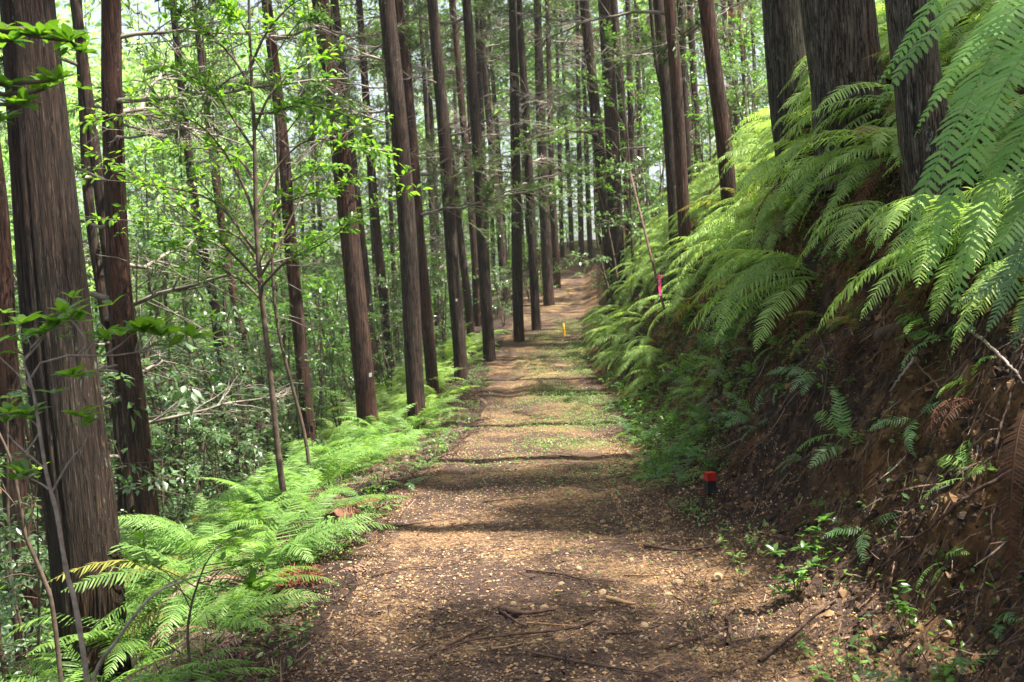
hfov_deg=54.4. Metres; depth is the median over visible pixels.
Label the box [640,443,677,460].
fern
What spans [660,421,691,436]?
fern
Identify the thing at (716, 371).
fern
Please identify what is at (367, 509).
seedling
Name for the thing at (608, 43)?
broadleaf sapling
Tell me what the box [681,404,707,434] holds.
fern
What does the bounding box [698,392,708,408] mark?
fern
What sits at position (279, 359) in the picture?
broadleaf shrub
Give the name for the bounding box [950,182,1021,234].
fern plant
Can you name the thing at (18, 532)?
broadleaf shrub
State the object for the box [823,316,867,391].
withered fern
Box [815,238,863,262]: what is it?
fern
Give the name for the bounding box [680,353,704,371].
fern
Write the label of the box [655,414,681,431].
seedling
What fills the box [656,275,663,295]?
ribbon
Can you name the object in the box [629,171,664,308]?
leaning pole
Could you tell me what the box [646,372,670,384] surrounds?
fern
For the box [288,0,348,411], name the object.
cedar tree
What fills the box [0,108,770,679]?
distant ferns
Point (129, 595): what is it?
fern plant
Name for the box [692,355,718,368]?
fern
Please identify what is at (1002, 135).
fern plant
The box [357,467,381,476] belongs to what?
withered fern
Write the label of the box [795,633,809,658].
seedling
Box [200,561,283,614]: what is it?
withered fern
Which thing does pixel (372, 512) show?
seedling
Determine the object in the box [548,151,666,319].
broadleaf shrub
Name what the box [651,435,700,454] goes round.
fern
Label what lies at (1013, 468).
fern plant
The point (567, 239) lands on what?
broadleaf shrub
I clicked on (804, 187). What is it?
fern plant
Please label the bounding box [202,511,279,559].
withered fern
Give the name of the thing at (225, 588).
withered fern
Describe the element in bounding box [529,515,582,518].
fallen twig
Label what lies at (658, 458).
seedling
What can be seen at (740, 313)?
fern
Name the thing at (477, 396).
withered fern
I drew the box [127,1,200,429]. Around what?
cedar tree
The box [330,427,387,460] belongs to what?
fern plant
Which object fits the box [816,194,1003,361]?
fern plant
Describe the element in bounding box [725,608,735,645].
fallen stick
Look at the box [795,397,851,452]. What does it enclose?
fern
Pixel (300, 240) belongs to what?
broadleaf shrub
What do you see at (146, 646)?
fern plant
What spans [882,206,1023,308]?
fern plant
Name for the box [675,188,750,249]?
fern plant
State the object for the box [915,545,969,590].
fern
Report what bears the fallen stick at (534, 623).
on the path
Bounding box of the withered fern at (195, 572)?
[169,562,277,600]
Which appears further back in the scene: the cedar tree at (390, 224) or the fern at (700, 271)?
the cedar tree at (390, 224)
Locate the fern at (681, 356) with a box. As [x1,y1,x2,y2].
[660,354,686,366]
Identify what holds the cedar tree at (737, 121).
on the ground at (598, 298)
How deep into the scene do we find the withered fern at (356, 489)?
8.29 m
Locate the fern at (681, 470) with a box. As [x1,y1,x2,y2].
[657,455,693,483]
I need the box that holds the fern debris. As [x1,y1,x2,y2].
[118,372,489,681]
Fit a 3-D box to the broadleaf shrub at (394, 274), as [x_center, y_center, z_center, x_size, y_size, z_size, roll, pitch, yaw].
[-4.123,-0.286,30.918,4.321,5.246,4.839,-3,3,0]
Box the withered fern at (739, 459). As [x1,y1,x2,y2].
[725,445,752,483]
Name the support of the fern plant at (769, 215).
on the ground at (598, 298)
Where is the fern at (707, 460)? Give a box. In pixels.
[671,454,734,468]
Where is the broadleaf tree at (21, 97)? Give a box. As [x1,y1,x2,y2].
[0,19,99,123]
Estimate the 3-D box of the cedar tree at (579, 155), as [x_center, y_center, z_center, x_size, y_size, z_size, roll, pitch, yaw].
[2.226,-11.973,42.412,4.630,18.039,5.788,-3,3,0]
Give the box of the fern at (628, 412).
[611,409,637,417]
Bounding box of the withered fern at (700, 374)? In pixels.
[694,365,721,392]
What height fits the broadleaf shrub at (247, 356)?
3.495 m
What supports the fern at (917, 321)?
on the ground at (598, 298)
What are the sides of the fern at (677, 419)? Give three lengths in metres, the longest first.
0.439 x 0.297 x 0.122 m
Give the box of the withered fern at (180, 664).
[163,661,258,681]
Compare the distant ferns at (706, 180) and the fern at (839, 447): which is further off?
the distant ferns at (706, 180)
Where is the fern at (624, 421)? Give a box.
[615,416,650,433]
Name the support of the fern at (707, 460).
on the ground at (598, 298)
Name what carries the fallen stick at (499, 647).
on the path
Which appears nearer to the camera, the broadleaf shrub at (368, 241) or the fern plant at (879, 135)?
the fern plant at (879, 135)
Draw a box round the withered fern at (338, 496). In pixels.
[295,490,349,510]
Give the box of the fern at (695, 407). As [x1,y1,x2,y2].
[670,404,711,418]
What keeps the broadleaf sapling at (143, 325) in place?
on the ground at (598, 298)
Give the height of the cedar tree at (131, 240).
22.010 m
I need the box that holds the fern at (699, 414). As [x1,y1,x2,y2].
[691,406,711,426]
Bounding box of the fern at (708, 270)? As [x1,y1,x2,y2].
[692,268,717,275]
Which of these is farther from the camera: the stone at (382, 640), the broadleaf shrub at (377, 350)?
the broadleaf shrub at (377, 350)
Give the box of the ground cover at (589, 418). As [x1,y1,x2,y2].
[320,300,759,662]
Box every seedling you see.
[302,538,318,566]
[335,530,352,555]
[354,502,370,520]
[358,466,393,483]
[360,505,378,518]
[368,479,377,494]
[418,447,441,467]
[424,442,445,455]
[442,425,457,439]
[632,427,655,447]
[637,400,643,412]
[642,462,680,488]
[646,431,668,450]
[648,448,659,464]
[650,439,674,465]
[650,455,661,482]
[655,386,671,403]
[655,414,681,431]
[656,423,664,442]
[679,321,688,332]
[694,447,706,457]
[695,424,708,440]
[696,416,713,442]
[699,335,716,353]
[710,438,732,461]
[713,371,734,391]
[715,346,729,362]
[716,365,734,381]
[716,403,734,431]
[717,535,741,563]
[720,412,732,430]
[726,550,748,580]
[734,393,753,415]
[744,531,761,552]
[748,327,766,350]
[752,294,769,309]
[753,306,766,326]
[785,333,808,359]
[790,565,810,593]
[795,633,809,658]
[805,369,856,398]
[805,535,836,563]
[810,642,863,681]
[816,223,833,245]
[817,358,837,379]
[828,630,878,681]
[836,427,870,453]
[887,284,917,316]
[887,580,918,636]
[889,425,915,446]
[930,647,956,681]
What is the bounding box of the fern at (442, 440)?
[416,429,459,445]
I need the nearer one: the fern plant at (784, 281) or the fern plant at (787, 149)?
the fern plant at (784, 281)
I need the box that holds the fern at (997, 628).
[988,610,1023,639]
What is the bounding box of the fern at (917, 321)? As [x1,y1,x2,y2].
[894,300,954,340]
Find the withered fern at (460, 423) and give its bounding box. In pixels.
[439,417,487,430]
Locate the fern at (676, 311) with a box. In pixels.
[669,302,691,317]
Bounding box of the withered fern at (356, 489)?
[353,474,394,496]
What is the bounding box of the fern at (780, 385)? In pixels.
[763,361,802,402]
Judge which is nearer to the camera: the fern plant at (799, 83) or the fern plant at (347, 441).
the fern plant at (799, 83)
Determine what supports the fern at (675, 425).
on the ground at (598, 298)
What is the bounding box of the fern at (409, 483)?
[384,476,433,490]
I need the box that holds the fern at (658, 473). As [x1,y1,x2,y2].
[645,454,683,478]
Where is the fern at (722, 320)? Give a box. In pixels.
[711,302,733,332]
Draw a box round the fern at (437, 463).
[396,460,444,471]
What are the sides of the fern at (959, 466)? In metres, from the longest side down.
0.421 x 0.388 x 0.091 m
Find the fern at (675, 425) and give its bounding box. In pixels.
[658,409,696,436]
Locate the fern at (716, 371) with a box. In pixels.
[709,359,726,376]
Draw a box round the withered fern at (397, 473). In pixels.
[378,466,412,481]
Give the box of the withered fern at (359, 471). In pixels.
[347,465,375,478]
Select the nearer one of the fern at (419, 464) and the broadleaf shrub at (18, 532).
the broadleaf shrub at (18, 532)
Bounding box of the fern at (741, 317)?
[724,300,753,329]
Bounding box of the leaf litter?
[155,126,1023,681]
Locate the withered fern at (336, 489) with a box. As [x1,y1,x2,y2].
[294,483,376,506]
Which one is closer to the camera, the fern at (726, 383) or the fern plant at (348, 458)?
the fern at (726, 383)
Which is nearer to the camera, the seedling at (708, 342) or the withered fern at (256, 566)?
the withered fern at (256, 566)
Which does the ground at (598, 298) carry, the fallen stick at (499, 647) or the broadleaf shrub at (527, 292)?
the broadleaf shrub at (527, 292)
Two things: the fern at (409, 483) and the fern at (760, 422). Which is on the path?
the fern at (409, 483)
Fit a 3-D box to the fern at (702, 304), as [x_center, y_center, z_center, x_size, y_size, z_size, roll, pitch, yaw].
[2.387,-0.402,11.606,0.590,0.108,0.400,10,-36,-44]
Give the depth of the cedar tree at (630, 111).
29.99 m
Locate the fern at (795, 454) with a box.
[774,431,822,470]
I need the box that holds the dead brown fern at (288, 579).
[273,562,304,592]
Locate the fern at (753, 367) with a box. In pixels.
[736,362,758,384]
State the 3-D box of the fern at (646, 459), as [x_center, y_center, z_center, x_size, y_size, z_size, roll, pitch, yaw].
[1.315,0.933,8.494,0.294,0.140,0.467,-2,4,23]
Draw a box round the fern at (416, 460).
[401,454,434,467]
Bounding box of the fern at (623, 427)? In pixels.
[611,420,648,433]
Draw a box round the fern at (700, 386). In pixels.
[679,384,706,402]
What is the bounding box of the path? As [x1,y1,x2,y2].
[295,240,785,681]
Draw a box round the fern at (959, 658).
[928,653,995,674]
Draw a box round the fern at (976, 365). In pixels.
[936,355,995,397]
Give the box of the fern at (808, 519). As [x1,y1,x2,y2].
[793,497,824,530]
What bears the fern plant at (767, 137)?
on the ground at (598, 298)
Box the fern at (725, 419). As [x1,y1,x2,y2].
[707,400,728,421]
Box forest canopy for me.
[0,0,325,437]
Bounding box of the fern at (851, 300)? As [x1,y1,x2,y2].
[822,299,865,333]
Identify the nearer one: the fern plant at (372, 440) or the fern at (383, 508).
the fern at (383, 508)
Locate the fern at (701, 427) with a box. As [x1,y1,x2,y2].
[673,417,713,441]
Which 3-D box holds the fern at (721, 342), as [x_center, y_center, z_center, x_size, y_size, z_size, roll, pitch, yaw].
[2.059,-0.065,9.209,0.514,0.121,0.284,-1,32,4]
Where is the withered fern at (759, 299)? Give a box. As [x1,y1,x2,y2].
[750,291,765,314]
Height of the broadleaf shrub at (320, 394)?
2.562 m
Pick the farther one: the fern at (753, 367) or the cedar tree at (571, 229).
the cedar tree at (571, 229)
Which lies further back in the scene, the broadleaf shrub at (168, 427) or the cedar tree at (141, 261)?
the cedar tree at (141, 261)
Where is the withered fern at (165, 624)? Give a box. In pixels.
[135,586,219,640]
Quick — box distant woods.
[0,0,884,637]
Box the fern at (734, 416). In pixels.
[719,391,763,426]
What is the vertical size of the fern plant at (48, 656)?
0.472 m
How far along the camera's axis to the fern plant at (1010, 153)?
5.17 m
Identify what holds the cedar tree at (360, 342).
on the ground at (598, 298)
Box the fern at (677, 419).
[662,416,683,422]
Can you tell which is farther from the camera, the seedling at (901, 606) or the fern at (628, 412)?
the fern at (628, 412)
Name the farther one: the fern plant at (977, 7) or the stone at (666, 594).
the fern plant at (977, 7)
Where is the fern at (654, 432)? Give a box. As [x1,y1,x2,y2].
[641,425,679,436]
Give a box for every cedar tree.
[0,0,131,681]
[0,0,322,569]
[0,0,369,591]
[0,141,44,679]
[70,0,269,590]
[71,0,268,490]
[82,0,106,394]
[122,0,293,470]
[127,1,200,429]
[128,0,184,469]
[129,9,153,311]
[147,112,219,406]
[170,0,285,428]
[172,0,415,464]
[191,25,279,467]
[195,0,474,434]
[204,15,268,434]
[214,0,380,395]
[225,67,342,454]
[229,48,287,385]
[242,6,298,424]
[259,0,426,429]
[267,7,348,413]
[275,16,341,378]
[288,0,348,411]
[293,0,445,386]
[299,0,380,296]
[304,0,396,407]
[305,0,470,263]
[332,0,593,361]
[338,0,449,396]
[347,0,499,299]
[352,0,461,381]
[358,0,547,343]
[365,0,533,382]
[369,0,510,348]
[370,0,468,329]
[372,33,461,282]
[375,3,473,334]
[395,0,564,394]
[411,0,544,258]
[415,0,560,341]
[420,0,594,330]
[422,0,510,319]
[423,0,541,321]
[424,0,502,326]
[426,3,548,287]
[439,0,551,304]
[461,0,534,279]
[462,0,548,276]
[474,0,600,305]
[479,0,617,317]
[485,0,555,264]
[486,0,597,285]
[489,0,573,267]
[501,0,599,287]
[503,0,574,256]
[520,0,621,266]
[528,0,593,253]
[529,0,692,291]
[531,0,757,316]
[532,0,603,259]
[546,3,601,244]
[549,0,697,227]
[555,0,692,265]
[590,0,659,86]
[591,0,654,227]
[614,0,691,199]
[620,0,764,180]
[621,0,706,179]
[624,0,766,263]
[632,1,703,202]
[652,0,761,133]
[695,0,768,123]
[698,0,740,268]
[721,0,762,141]
[750,7,758,120]
[762,0,812,235]
[799,0,889,193]
[885,0,964,228]
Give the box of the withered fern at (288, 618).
[208,610,302,671]
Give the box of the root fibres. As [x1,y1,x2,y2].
[641,60,1023,681]
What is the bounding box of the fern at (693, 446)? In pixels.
[659,441,704,457]
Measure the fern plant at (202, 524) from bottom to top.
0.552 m
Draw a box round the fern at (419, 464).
[398,455,442,471]
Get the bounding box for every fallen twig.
[285,661,322,672]
[323,613,376,617]
[408,633,450,652]
[410,488,457,492]
[421,553,480,568]
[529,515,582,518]
[559,462,591,462]
[572,488,626,490]
[586,494,644,501]
[607,620,668,633]
[624,572,680,575]
[644,538,692,549]
[771,534,793,573]
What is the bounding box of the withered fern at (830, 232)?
[821,226,841,247]
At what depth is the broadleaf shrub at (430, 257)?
39.10 m
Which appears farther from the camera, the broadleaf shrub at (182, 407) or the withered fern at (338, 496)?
the broadleaf shrub at (182, 407)
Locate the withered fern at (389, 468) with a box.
[362,463,399,480]
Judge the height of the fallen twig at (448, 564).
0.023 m
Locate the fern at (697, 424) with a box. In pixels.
[684,412,711,434]
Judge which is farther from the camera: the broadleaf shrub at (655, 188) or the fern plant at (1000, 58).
the broadleaf shrub at (655, 188)
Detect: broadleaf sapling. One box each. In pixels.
[0,289,221,681]
[0,433,63,681]
[67,0,431,510]
[92,575,203,681]
[161,0,367,468]
[475,14,663,289]
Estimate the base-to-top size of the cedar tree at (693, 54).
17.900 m
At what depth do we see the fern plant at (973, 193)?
5.05 m
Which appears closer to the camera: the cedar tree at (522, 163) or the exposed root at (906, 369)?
the exposed root at (906, 369)
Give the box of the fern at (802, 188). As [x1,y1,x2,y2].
[788,182,816,198]
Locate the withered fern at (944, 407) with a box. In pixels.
[920,398,977,455]
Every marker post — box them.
[698,488,704,509]
[703,471,716,493]
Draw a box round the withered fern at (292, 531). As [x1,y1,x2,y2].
[223,521,362,569]
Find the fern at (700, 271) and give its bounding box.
[688,264,712,279]
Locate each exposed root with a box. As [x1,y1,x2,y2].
[817,330,827,404]
[865,469,1014,578]
[890,357,914,391]
[895,343,940,411]
[968,330,1022,383]
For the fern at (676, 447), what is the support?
on the ground at (598, 298)
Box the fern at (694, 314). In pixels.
[664,300,698,325]
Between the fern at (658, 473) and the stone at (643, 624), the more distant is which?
the fern at (658, 473)
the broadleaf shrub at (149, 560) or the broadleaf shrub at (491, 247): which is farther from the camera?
the broadleaf shrub at (491, 247)
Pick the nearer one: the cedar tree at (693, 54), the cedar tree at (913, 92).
the cedar tree at (913, 92)
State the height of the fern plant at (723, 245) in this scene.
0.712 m
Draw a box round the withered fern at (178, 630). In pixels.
[130,624,229,673]
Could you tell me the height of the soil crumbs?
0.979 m
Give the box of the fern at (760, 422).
[738,418,769,441]
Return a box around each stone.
[379,638,386,642]
[598,589,606,593]
[605,639,612,643]
[638,622,648,627]
[663,592,671,596]
[673,579,683,585]
[696,647,704,651]
[712,572,722,580]
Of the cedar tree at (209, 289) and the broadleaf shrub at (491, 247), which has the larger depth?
the broadleaf shrub at (491, 247)
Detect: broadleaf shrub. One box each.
[0,228,284,665]
[0,288,238,655]
[0,293,203,659]
[0,357,233,607]
[0,369,195,681]
[0,494,164,681]
[0,508,150,681]
[9,335,280,667]
[19,313,257,590]
[24,375,214,518]
[33,459,191,589]
[43,348,268,615]
[102,332,286,554]
[103,253,301,530]
[104,313,329,520]
[112,417,240,554]
[113,353,274,549]
[114,531,279,681]
[144,289,342,510]
[149,363,301,524]
[151,317,330,487]
[151,381,267,555]
[152,409,236,558]
[155,317,299,537]
[159,422,260,530]
[172,302,336,495]
[174,314,343,478]
[182,357,293,485]
[187,291,339,453]
[189,398,311,522]
[199,267,342,492]
[204,305,349,478]
[205,264,385,470]
[206,259,351,461]
[227,230,390,453]
[228,258,384,447]
[248,277,402,416]
[256,291,372,438]
[264,334,353,465]
[271,271,404,418]
[274,231,402,413]
[302,251,444,374]
[307,332,355,436]
[308,218,449,393]
[329,275,443,385]
[335,260,440,408]
[342,298,424,394]
[352,252,451,390]
[366,208,449,338]
[370,308,451,376]
[371,249,476,346]
[379,264,465,348]
[384,219,510,331]
[391,236,465,347]
[429,212,526,293]
[429,221,501,325]
[462,230,527,317]
[470,215,538,299]
[474,266,540,325]
[491,220,560,302]
[496,202,538,275]
[522,201,565,260]
[522,234,571,295]
[536,217,572,267]
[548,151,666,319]
[551,51,712,225]
[558,202,577,247]
[565,94,696,246]
[572,73,704,238]
[590,132,703,248]
[597,47,765,174]
[597,177,656,267]
[621,41,757,179]
[646,91,728,210]
[681,8,768,149]
[685,8,769,150]
[705,61,768,160]
[723,57,769,140]
[758,540,827,600]
[799,512,851,561]
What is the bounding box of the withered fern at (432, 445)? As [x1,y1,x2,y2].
[413,438,461,450]
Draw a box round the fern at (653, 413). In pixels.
[642,411,667,417]
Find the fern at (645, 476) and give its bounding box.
[612,461,670,482]
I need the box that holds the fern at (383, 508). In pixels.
[361,503,400,514]
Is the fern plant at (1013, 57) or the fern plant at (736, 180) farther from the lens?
the fern plant at (736, 180)
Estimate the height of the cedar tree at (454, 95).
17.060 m
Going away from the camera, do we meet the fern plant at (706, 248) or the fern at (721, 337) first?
the fern at (721, 337)
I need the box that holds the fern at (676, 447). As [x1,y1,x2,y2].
[662,437,702,459]
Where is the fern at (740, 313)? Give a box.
[729,282,755,322]
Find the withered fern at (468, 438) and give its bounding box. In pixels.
[428,434,475,443]
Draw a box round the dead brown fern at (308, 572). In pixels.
[296,562,324,586]
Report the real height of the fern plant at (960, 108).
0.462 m
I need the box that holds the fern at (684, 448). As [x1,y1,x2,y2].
[659,441,696,459]
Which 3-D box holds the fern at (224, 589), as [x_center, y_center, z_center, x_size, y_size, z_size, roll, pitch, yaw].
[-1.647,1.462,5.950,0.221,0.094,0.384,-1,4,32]
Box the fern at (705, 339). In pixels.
[693,333,716,351]
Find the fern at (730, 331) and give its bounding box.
[709,324,736,344]
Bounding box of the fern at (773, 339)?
[754,335,782,362]
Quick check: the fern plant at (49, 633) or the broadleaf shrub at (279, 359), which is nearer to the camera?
the fern plant at (49, 633)
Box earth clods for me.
[629,66,1023,681]
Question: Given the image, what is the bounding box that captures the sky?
[0,0,876,344]
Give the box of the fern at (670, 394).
[667,379,690,400]
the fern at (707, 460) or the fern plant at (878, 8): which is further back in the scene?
the fern plant at (878, 8)
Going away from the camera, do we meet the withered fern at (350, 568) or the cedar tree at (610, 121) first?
the withered fern at (350, 568)
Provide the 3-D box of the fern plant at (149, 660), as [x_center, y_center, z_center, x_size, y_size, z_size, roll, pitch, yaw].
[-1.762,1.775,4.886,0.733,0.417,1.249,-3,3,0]
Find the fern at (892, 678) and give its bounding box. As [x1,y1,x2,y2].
[843,667,911,681]
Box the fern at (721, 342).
[708,323,728,344]
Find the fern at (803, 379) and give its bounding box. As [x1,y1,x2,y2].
[767,349,832,395]
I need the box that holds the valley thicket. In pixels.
[0,176,348,679]
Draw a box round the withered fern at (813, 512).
[777,504,824,535]
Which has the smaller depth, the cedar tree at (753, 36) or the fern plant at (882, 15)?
the fern plant at (882, 15)
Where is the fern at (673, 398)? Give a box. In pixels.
[662,391,685,403]
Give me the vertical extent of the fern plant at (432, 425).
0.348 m
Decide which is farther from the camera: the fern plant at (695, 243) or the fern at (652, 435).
the fern plant at (695, 243)
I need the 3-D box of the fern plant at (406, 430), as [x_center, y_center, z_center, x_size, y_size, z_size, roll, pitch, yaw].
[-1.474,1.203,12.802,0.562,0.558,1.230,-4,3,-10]
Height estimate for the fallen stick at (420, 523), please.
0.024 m
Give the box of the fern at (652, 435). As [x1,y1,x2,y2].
[636,426,671,440]
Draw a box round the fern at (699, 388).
[671,378,714,398]
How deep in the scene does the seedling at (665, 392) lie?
12.34 m
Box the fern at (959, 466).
[920,440,984,502]
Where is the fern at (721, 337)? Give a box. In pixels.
[702,331,732,345]
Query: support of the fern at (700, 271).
on the ground at (598, 298)
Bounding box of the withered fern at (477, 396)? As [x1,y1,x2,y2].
[473,393,486,403]
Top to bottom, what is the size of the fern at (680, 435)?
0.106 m
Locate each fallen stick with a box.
[371,565,439,576]
[394,518,452,526]
[417,627,483,662]
[428,618,596,654]
[483,496,546,501]
[491,643,520,649]
[498,604,555,615]
[499,609,527,626]
[526,569,626,581]
[526,621,582,626]
[530,651,665,675]
[605,595,635,604]
[643,536,739,550]
[665,622,739,648]
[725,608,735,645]
[757,599,835,662]
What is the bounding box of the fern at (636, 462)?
[618,449,649,467]
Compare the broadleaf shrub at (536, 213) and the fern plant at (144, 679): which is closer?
the fern plant at (144, 679)
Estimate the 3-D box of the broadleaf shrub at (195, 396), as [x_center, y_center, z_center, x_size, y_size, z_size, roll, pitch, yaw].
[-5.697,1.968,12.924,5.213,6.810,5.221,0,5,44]
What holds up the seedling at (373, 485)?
on the ground at (598, 298)
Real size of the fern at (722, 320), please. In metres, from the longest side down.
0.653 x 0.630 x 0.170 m
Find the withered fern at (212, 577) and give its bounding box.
[158,567,248,607]
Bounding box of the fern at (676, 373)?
[657,361,689,377]
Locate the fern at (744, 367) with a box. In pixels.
[737,361,750,373]
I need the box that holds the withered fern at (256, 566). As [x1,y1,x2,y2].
[201,552,333,579]
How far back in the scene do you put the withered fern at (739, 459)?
6.59 m
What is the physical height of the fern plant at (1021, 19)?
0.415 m
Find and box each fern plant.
[0,634,115,681]
[0,674,43,681]
[1,582,186,678]
[2,663,56,681]
[4,608,53,655]
[8,651,57,681]
[46,671,179,681]
[48,534,229,664]
[63,617,158,676]
[64,655,168,681]
[98,574,276,681]
[118,511,230,589]
[119,521,178,609]
[120,494,211,557]
[124,560,187,617]
[124,642,179,681]
[125,575,230,605]
[126,555,215,633]
[126,573,149,611]
[127,577,165,640]
[132,617,271,681]
[134,639,167,681]
[152,527,212,576]
[152,550,218,623]
[153,647,284,681]
[157,557,273,655]
[167,509,334,624]
[167,551,221,614]
[170,556,295,642]
[175,586,326,670]
[177,511,233,540]
[179,662,243,680]
[180,522,275,580]
[187,464,319,539]
[192,477,288,532]
[196,477,296,515]
[198,565,340,630]
[199,481,305,515]
[202,478,291,516]
[206,477,272,551]
[208,476,252,518]
[211,509,300,581]
[212,466,396,576]
[224,447,324,516]
[226,476,319,530]
[226,486,310,528]
[242,480,368,564]
[248,483,410,536]
[258,453,374,487]
[261,455,319,499]
[264,438,309,481]
[276,488,350,533]
[281,421,392,457]
[286,442,384,486]
[291,425,405,462]
[297,441,384,470]
[299,446,375,487]
[312,416,391,455]
[318,445,384,480]
[324,425,382,455]
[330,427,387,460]
[342,432,404,458]
[353,403,435,448]
[356,414,428,440]
[356,433,421,462]
[361,435,426,456]
[361,440,421,464]
[376,411,418,446]
[384,427,433,446]
[405,395,465,428]
[409,413,459,440]
[665,223,749,280]
[668,249,787,334]
[670,231,723,278]
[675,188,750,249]
[686,217,756,273]
[687,214,745,245]
[687,229,779,289]
[687,241,742,297]
[697,197,757,258]
[699,254,808,309]
[703,195,812,266]
[704,249,817,351]
[706,164,761,201]
[707,189,769,236]
[712,144,774,197]
[716,185,778,257]
[718,162,757,186]
[719,118,772,205]
[724,139,817,236]
[726,121,773,180]
[729,106,775,188]
[732,138,771,177]
[732,191,811,263]
[734,138,772,173]
[742,125,896,282]
[747,132,812,210]
[759,111,812,183]
[777,64,891,140]
[777,82,895,183]
[777,91,811,124]
[779,128,902,229]
[780,71,811,139]
[783,56,886,124]
[792,58,806,79]
[792,200,896,292]
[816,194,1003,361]
[833,113,897,191]
[837,194,966,315]
[862,50,970,122]
[872,0,1023,139]
[875,0,884,9]
[875,2,886,23]
[876,0,951,28]
[877,0,989,35]
[877,24,952,109]
[878,22,888,59]
[879,20,955,66]
[879,27,942,77]
[882,139,1010,232]
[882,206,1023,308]
[883,0,980,42]
[886,87,1004,166]
[892,58,1023,138]
[897,0,1023,313]
[906,171,1022,258]
[914,99,1023,184]
[926,175,1023,262]
[936,9,1020,86]
[938,0,1020,58]
[940,35,1012,94]
[944,2,1023,64]
[945,48,1023,117]
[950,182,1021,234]
[950,240,1023,354]
[952,75,1023,153]
[957,0,1021,33]
[958,147,1023,348]
[960,93,1023,186]
[979,141,1023,184]
[998,410,1023,600]
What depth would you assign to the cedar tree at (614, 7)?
24.55 m
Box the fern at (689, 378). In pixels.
[674,377,701,393]
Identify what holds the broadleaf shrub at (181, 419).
on the ground at (598, 298)
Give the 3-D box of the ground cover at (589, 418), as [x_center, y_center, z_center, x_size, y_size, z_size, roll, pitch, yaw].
[0.562,0.198,18.055,2.277,1.295,28.125,-3,3,3]
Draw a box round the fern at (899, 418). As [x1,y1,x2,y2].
[870,394,949,453]
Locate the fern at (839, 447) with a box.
[809,384,852,468]
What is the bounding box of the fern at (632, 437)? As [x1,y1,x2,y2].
[612,427,664,448]
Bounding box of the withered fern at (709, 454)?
[701,449,728,470]
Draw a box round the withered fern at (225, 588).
[213,556,241,602]
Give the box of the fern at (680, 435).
[658,430,698,442]
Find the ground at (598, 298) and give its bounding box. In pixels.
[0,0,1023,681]
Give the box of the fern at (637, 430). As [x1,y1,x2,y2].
[615,426,645,437]
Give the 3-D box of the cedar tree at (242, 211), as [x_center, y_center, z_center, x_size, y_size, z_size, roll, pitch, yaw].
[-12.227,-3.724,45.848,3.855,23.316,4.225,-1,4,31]
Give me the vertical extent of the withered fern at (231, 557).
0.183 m
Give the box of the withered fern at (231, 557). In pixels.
[210,552,264,575]
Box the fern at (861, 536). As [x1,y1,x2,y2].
[821,512,897,562]
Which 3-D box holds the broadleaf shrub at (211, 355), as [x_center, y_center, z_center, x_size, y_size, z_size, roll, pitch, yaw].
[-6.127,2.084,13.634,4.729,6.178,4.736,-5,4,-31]
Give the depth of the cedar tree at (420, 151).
46.02 m
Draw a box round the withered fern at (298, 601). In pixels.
[284,592,309,610]
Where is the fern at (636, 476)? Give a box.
[630,459,682,481]
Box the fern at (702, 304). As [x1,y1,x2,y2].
[688,297,720,312]
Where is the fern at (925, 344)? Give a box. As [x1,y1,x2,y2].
[894,316,975,370]
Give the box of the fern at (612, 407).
[602,400,624,409]
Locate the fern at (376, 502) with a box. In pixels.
[335,487,403,517]
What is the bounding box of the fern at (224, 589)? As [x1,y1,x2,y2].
[199,570,241,596]
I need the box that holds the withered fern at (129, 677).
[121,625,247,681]
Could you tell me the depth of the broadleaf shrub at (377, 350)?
18.97 m
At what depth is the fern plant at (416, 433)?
12.61 m
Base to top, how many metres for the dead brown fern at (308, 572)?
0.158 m
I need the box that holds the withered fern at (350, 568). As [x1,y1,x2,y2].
[328,564,367,573]
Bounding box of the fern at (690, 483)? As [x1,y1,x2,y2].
[638,470,706,490]
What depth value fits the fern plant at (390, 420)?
13.53 m
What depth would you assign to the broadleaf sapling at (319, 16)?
10.40 m
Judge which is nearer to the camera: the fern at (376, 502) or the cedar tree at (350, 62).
the fern at (376, 502)
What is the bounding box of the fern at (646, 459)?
[643,438,672,462]
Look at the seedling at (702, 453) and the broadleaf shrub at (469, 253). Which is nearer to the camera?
the seedling at (702, 453)
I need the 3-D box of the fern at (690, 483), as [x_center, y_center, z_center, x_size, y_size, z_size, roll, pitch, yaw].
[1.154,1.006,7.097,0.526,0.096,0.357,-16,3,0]
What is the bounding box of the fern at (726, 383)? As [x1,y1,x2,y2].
[719,375,736,392]
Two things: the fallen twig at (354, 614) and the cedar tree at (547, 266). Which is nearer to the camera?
the fallen twig at (354, 614)
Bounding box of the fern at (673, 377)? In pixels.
[665,366,683,381]
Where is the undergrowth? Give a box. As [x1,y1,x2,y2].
[131,158,1023,681]
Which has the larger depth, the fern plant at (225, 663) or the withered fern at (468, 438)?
the withered fern at (468, 438)
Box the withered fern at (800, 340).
[786,311,829,362]
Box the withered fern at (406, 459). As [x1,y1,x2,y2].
[362,455,431,476]
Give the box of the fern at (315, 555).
[279,552,331,576]
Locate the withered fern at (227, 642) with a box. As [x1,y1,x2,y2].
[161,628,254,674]
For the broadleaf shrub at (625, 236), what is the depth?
22.83 m
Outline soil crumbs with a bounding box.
[229,384,1023,681]
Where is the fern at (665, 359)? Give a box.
[656,352,667,363]
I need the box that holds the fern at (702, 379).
[687,372,714,385]

